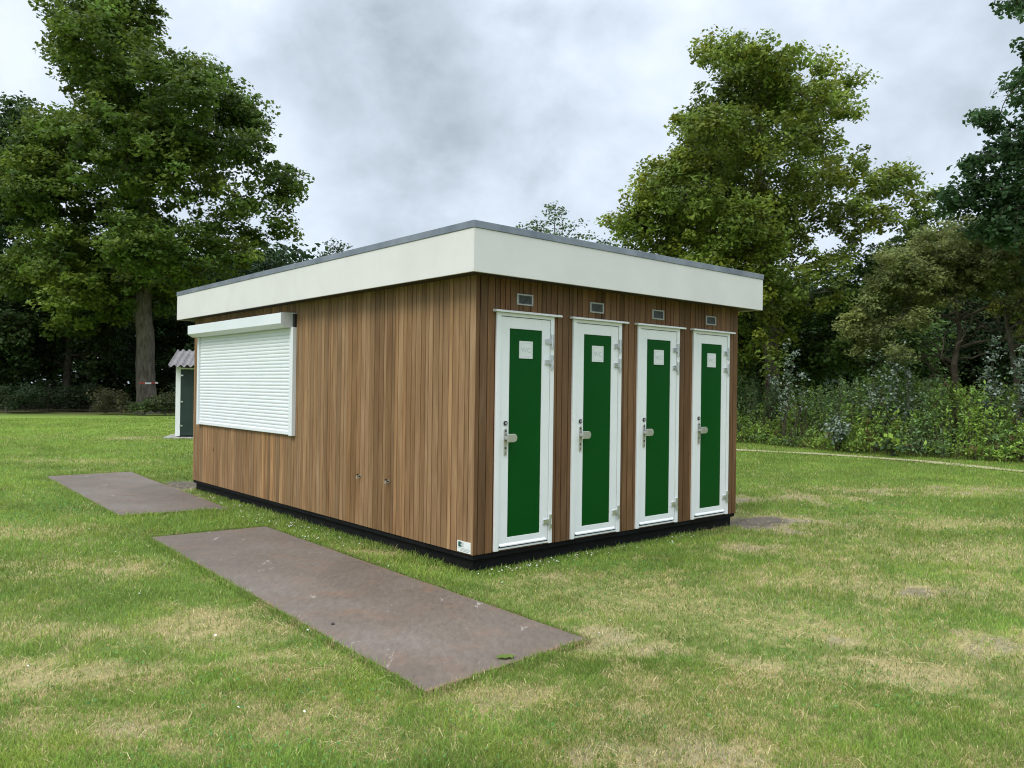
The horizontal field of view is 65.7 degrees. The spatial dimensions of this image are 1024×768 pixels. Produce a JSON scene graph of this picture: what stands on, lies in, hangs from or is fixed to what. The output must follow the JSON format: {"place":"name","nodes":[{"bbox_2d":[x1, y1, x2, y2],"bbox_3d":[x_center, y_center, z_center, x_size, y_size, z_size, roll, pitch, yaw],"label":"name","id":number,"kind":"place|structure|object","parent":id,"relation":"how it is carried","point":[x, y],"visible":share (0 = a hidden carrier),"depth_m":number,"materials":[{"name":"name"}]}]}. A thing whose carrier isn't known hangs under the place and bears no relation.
{"place":"outdoors","nodes":[
{"label":"outdoors","id":0,"kind":"place"},
{"bbox_2d":[41,470,741,695],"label":"edge grass","id":1,"kind":"structure","parent":0,"point":[230,583],"depth_m":6.23,"materials":[{"name":"green plant"}]},
{"bbox_2d":[27,454,815,721],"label":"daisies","id":2,"kind":"object","parent":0,"point":[304,711],"visible":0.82,"depth_m":7.72,"materials":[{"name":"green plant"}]},
{"bbox_2d":[0,398,1023,767],"bbox_3d":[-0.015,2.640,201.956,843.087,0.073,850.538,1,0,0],"label":"ground","id":3,"kind":"structure","parent":0,"point":[764,522],"depth_m":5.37,"materials":[{"name":"green plant"}]},
{"bbox_2d":[0,381,46,412],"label":"shrub","id":4,"kind":"object","parent":3,"relation":"on","point":[23,395],"visible":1,"depth_m":39.76,"materials":[{"name":"green plant"}]},
{"bbox_2d":[0,90,54,397],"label":"broadleaf tree","id":5,"kind":"object","parent":3,"relation":"on","point":[13,323],"visible":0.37,"depth_m":45.67,"materials":[{"name":"green plant"}]},
{"bbox_2d":[28,378,82,410],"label":"shrub","id":6,"kind":"object","parent":3,"relation":"on","point":[43,402],"visible":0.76,"depth_m":42.80,"materials":[{"name":"green plant"}]},
{"bbox_2d":[2,223,135,407],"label":"broadleaf tree","id":7,"kind":"object","parent":3,"relation":"on","point":[51,361],"visible":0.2,"depth_m":48.75,"materials":[{"name":"green plant"}]},
{"bbox_2d":[61,382,104,411],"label":"shrub","id":8,"kind":"object","parent":3,"relation":"on","point":[81,397],"visible":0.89,"depth_m":42.64,"materials":[{"name":"green plant"}]},
{"bbox_2d":[85,386,141,414],"bbox_3d":[-19.950,0.850,39.533,3.109,1.525,2.239,1,0,0],"label":"shrub","id":9,"kind":"object","parent":3,"relation":"on","point":[99,405],"visible":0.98,"depth_m":39.34,"materials":[{"name":"green plant"}]},
{"bbox_2d":[47,472,227,517],"bbox_3d":[-5.732,1.582,11.714,1.342,0.031,5.139,1,0,-38],"label":"steel plate","id":10,"kind":"object","parent":3,"relation":"on","point":[120,493],"visible":0.8,"depth_m":11.31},
{"bbox_2d":[125,397,157,415],"bbox_3d":[-18.152,1.118,38.962,1.572,1.032,1.525,1,0,0],"label":"shrub","id":11,"kind":"object","parent":3,"relation":"on","point":[142,407],"visible":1,"depth_m":38.80,"materials":[{"name":"green plant"}]},
{"bbox_2d":[0,0,314,413],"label":"oak tree","id":12,"kind":"object","parent":3,"relation":"on","point":[158,139],"visible":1,"depth_m":39.57,"materials":[{"name":"green plant"}]},
{"bbox_2d":[139,382,157,383],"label":"barrier tape","id":13,"kind":"object","parent":12,"relation":"attached to","point":[148,382],"visible":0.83,"depth_m":41.61,"materials":[{"name":"white"}]},
{"bbox_2d":[145,389,175,415],"bbox_3d":[-17.258,0.941,39.334,1.996,1.412,2.162,1,0,0],"label":"shrub","id":14,"kind":"object","parent":3,"relation":"on","point":[163,403],"visible":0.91,"depth_m":38.94,"materials":[{"name":"green plant"}]},
{"bbox_2d":[163,349,194,438],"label":"garden shed","id":15,"kind":"structure","parent":3,"relation":"on","point":[182,361],"depth_m":23.17,"materials":[{"name":"white paint"}]},
{"bbox_2d":[179,370,193,434],"bbox_3d":[-9.162,0.550,23.275,1.097,1.910,0.090,1,0,-15],"label":"door","id":16,"kind":"structure","parent":15,"relation":"in","point":[187,376],"depth_m":23.19,"materials":[{"name":"green metal"}]},
{"bbox_2d":[76,246,298,392],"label":"broadleaf tree","id":17,"kind":"object","parent":3,"relation":"on","point":[171,343],"visible":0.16,"depth_m":50.06,"materials":[{"name":"green plant"}]},
{"bbox_2d":[315,237,352,256],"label":"broadleaf tree","id":18,"kind":"object","parent":3,"relation":"on","point":[335,248],"visible":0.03,"depth_m":61.73,"materials":[{"name":"green plant"}]},
{"bbox_2d":[151,526,584,696],"bbox_3d":[-1.597,1.612,6.538,1.288,0.031,5.197,1,0,-39],"label":"steel plate","id":19,"kind":"object","parent":3,"relation":"on","point":[422,633],"visible":0.77,"depth_m":5.67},
{"bbox_2d":[496,654,515,657],"bbox_3d":[-0.025,1.599,4.651,0.145,0.009,0.077,1,0,-17],"label":"fallen leaf","id":20,"kind":"object","parent":19,"relation":"on","point":[503,655],"visible":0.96,"depth_m":4.66,"materials":[{"name":"green plant"}]},
{"bbox_2d":[177,220,763,573],"bbox_3d":[-1.095,0.165,10.961,4.482,3.154,7.456,1,0,-41],"label":"toilet cabin","id":21,"kind":"object","parent":3,"relation":"on","point":[475,395],"visible":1,"depth_m":8.19,"materials":[{"name":"brown wood"}]},
{"bbox_2d":[498,316,554,546],"bbox_3d":[0.149,0.436,7.358,0.657,2.090,0.080,1,0,-41],"label":"door","id":22,"kind":"structure","parent":21,"relation":"in","point":[526,362],"depth_m":7.37,"materials":[{"name":"white paint"}]},
{"bbox_2d":[574,323,621,534],"bbox_3d":[0.887,0.449,8.002,0.657,2.090,0.080,1,0,-41],"label":"door","id":23,"kind":"structure","parent":21,"relation":"in","point":[597,345],"depth_m":8.01,"materials":[{"name":"white paint"}]},
{"bbox_2d":[639,329,679,524],"bbox_3d":[1.623,0.462,8.643,0.657,2.090,0.080,1,0,-41],"label":"door","id":24,"kind":"structure","parent":21,"relation":"in","point":[658,348],"depth_m":8.65,"materials":[{"name":"white paint"}]},
{"bbox_2d":[694,334,729,515],"bbox_3d":[2.360,0.475,9.280,0.657,2.090,0.080,1,0,-41],"label":"door","id":25,"kind":"structure","parent":21,"relation":"in","point":[711,351],"depth_m":9.29,"materials":[{"name":"white paint"}]},
{"bbox_2d":[0,237,1023,430],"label":"woodland","id":26,"kind":"object","parent":3,"relation":"on","point":[119,383],"visible":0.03,"depth_m":57.09,"materials":[{"name":"green plant"}]},
{"bbox_2d":[0,484,1023,767],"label":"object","id":27,"kind":"object","parent":3,"relation":"on","point":[568,644],"visible":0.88,"depth_m":4.48,"materials":[{"name":"beige plant"}]},
{"bbox_2d":[516,200,614,245],"bbox_3d":[2.297,-3.666,39.790,5.931,11.172,5.066,1,0,33],"label":"broadleaf tree","id":28,"kind":"object","parent":3,"relation":"on","point":[551,208],"visible":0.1,"depth_m":39.62,"materials":[{"name":"green plant"}]},
{"bbox_2d":[682,247,842,430],"bbox_3d":[8.248,-1.772,29.514,7.729,7.440,5.616,1,0,0],"label":"broadleaf tree","id":29,"kind":"object","parent":3,"relation":"on","point":[813,377],"visible":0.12,"depth_m":28.19,"materials":[{"name":"green plant"}]},
{"bbox_2d":[594,24,946,437],"bbox_3d":[8.766,-5.592,27.389,10.922,15.126,8.001,1,0,-32],"label":"broadleaf tree","id":30,"kind":"object","parent":3,"relation":"on","point":[726,143],"visible":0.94,"depth_m":25.28,"materials":[{"name":"green plant"}]},
{"bbox_2d":[765,338,815,435],"bbox_3d":[8.349,0.233,23.306,1.120,3.173,1.545,1,0,-12],"label":"poplar sapling","id":31,"kind":"object","parent":3,"relation":"on","point":[783,393],"visible":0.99,"depth_m":23.48,"materials":[{"name":"green plant"}]},
{"bbox_2d":[820,409,854,451],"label":"poplar sapling","id":32,"kind":"object","parent":3,"relation":"on","point":[834,429],"visible":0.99,"depth_m":21.16,"materials":[{"name":"green plant"}]},
{"bbox_2d":[852,349,897,449],"bbox_3d":[9.822,0.438,21.413,1.113,2.779,1.190,1,0,0],"label":"poplar sapling","id":33,"kind":"object","parent":3,"relation":"on","point":[873,393],"visible":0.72,"depth_m":21.44,"materials":[{"name":"green plant"}]},
{"bbox_2d":[790,204,967,391],"bbox_3d":[13.298,-2.141,28.220,6.545,8.290,4.775,1,0,-22],"label":"broadleaf tree","id":34,"kind":"object","parent":3,"relation":"on","point":[833,359],"visible":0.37,"depth_m":27.51,"materials":[{"name":"green plant"}]},
{"bbox_2d":[736,368,1023,461],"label":"undergrowth","id":35,"kind":"object","parent":3,"relation":"on","point":[927,396],"visible":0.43,"depth_m":21.32,"materials":[{"name":"green plant"}]},
{"bbox_2d":[874,433,909,456],"bbox_3d":[9.459,1.523,19.803,0.848,0.630,0.968,1,0,-23],"label":"weed plant","id":36,"kind":"object","parent":3,"relation":"on","point":[889,444],"visible":0.99,"depth_m":19.69,"materials":[{"name":"green plant"}]},
{"bbox_2d":[878,339,922,452],"bbox_3d":[10.435,0.315,21.152,1.154,3.041,1.175,1,0,37],"label":"poplar sapling","id":37,"kind":"object","parent":3,"relation":"on","point":[893,373],"visible":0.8,"depth_m":21.09,"materials":[{"name":"green plant"}]},
{"bbox_2d":[832,211,1023,448],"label":"broadleaf tree","id":38,"kind":"object","parent":3,"relation":"on","point":[955,264],"visible":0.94,"depth_m":22.05,"materials":[{"name":"green plant"}]},
{"bbox_2d":[878,291,1020,388],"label":"dead branches","id":39,"kind":"object","parent":38,"relation":"attached to","point":[962,341],"visible":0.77,"depth_m":22.32,"materials":[{"name":"brown wood"}]},
{"bbox_2d":[921,288,1023,433],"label":"broadleaf tree","id":40,"kind":"object","parent":3,"relation":"on","point":[970,351],"visible":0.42,"depth_m":28.40,"materials":[{"name":"green plant"}]},
{"bbox_2d":[931,0,1023,286],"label":"broadleaf tree","id":41,"kind":"object","parent":3,"relation":"on","point":[1001,218],"visible":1,"depth_m":18.48,"materials":[{"name":"green plant"}]},
{"bbox_2d":[967,334,1008,453],"bbox_3d":[12.007,0.285,20.061,1.005,3.129,0.972,1,0,0],"label":"poplar sapling","id":42,"kind":"object","parent":3,"relation":"on","point":[988,385],"visible":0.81,"depth_m":19.92,"materials":[{"name":"green plant"}]},
{"bbox_2d":[983,288,1023,453],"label":"broadleaf tree","id":43,"kind":"object","parent":3,"relation":"on","point":[1012,346],"visible":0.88,"depth_m":20.97,"materials":[{"name":"green plant"}]},
{"bbox_2d":[994,342,1023,459],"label":"poplar sapling","id":44,"kind":"object","parent":3,"relation":"on","point":[1020,388],"visible":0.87,"depth_m":19.42,"materials":[{"name":"green plant"}]},
{"bbox_2d":[0,492,1023,767],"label":"clover","id":45,"kind":"object","parent":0,"point":[492,712],"visible":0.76,"depth_m":4.32,"materials":[{"name":"green plant"}]},
{"bbox_2d":[0,0,1023,383],"label":"sky","id":46,"kind":"structure","parent":0,"point":[406,117],"materials":[{"name":"grey"}]},
{"bbox_2d":[736,449,1020,471],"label":"path","id":47,"kind":"structure","parent":0,"point":[934,462],"depth_m":19.01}
]}

